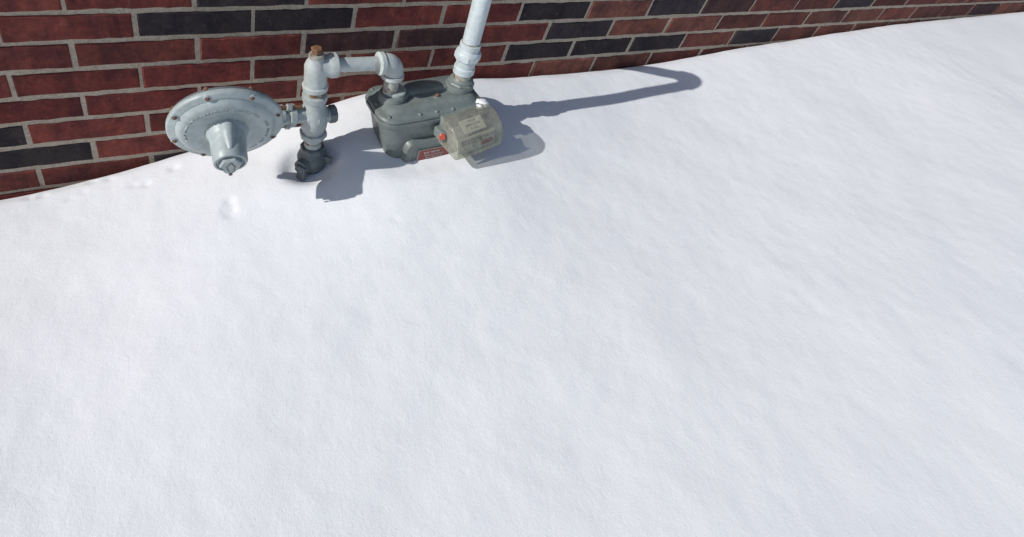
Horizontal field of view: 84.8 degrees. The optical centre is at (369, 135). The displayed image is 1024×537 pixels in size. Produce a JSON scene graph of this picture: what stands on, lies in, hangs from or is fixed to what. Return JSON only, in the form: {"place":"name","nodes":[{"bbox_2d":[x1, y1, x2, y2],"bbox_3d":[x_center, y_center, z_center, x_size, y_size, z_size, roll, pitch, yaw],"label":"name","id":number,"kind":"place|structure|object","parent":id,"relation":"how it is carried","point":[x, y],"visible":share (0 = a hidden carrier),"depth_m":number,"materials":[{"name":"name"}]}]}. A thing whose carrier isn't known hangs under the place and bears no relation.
{"place":"outdoors","nodes":[
{"label":"outdoors","id":0,"kind":"place"},
{"bbox_2d":[0,12,1023,536],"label":"snow ground","id":1,"kind":"structure","parent":0,"point":[770,290],"depth_m":1.13,"materials":[{"name":"white snow"}]},
{"bbox_2d":[294,141,331,180],"bbox_3d":[-0.149,0.067,1.359,0.092,0.114,0.083,-7,42,-22],"label":"gas shutoff valve","id":2,"kind":"object","parent":1,"relation":"on","point":[310,162],"visible":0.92,"depth_m":1.32,"materials":[{"name":"paint"}]},
{"bbox_2d":[365,72,494,161],"bbox_3d":[0.145,0.013,1.403,0.306,0.331,0.238,-7,42,-22],"label":"gas meter","id":3,"kind":"object","parent":1,"relation":"on","point":[421,119],"visible":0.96,"depth_m":1.33,"materials":[{"name":"paint"}]},
{"bbox_2d":[300,45,403,149],"bbox_3d":[-0.046,-0.074,1.289,0.247,0.327,0.069,-7,42,-22],"label":"gas pipe","id":4,"kind":"object","parent":3,"relation":"attached to","point":[320,67],"visible":0.97,"depth_m":1.22,"materials":[{"name":"metal"}]},
{"bbox_2d":[165,86,306,175],"bbox_3d":[-0.269,-0.050,1.151,0.180,0.226,0.296,27,41,18],"label":"gas regulator","id":5,"kind":"object","parent":4,"relation":"attached to","point":[227,128],"visible":1,"depth_m":1.06,"materials":[{"name":"paint"}]},
{"bbox_2d":[453,0,491,80],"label":"gas pipe","id":6,"kind":"object","parent":3,"relation":"attached to","point":[467,54],"visible":0.98,"depth_m":1.28,"materials":[{"name":"metal"}]},
{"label":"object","id":7,"kind":"object","parent":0,"visible":0},
{"bbox_2d":[0,0,1023,199],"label":"bricks","id":8,"kind":"object","parent":7,"relation":"attached to","point":[24,28],"visible":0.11,"depth_m":1.35,"materials":[{"name":"red brick"}]},
{"bbox_2d":[0,0,1023,194],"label":"mortar","id":9,"kind":"object","parent":8,"relation":"attached to","point":[139,66],"visible":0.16,"depth_m":1.35,"materials":[{"name":"grey concrete"}]}
]}

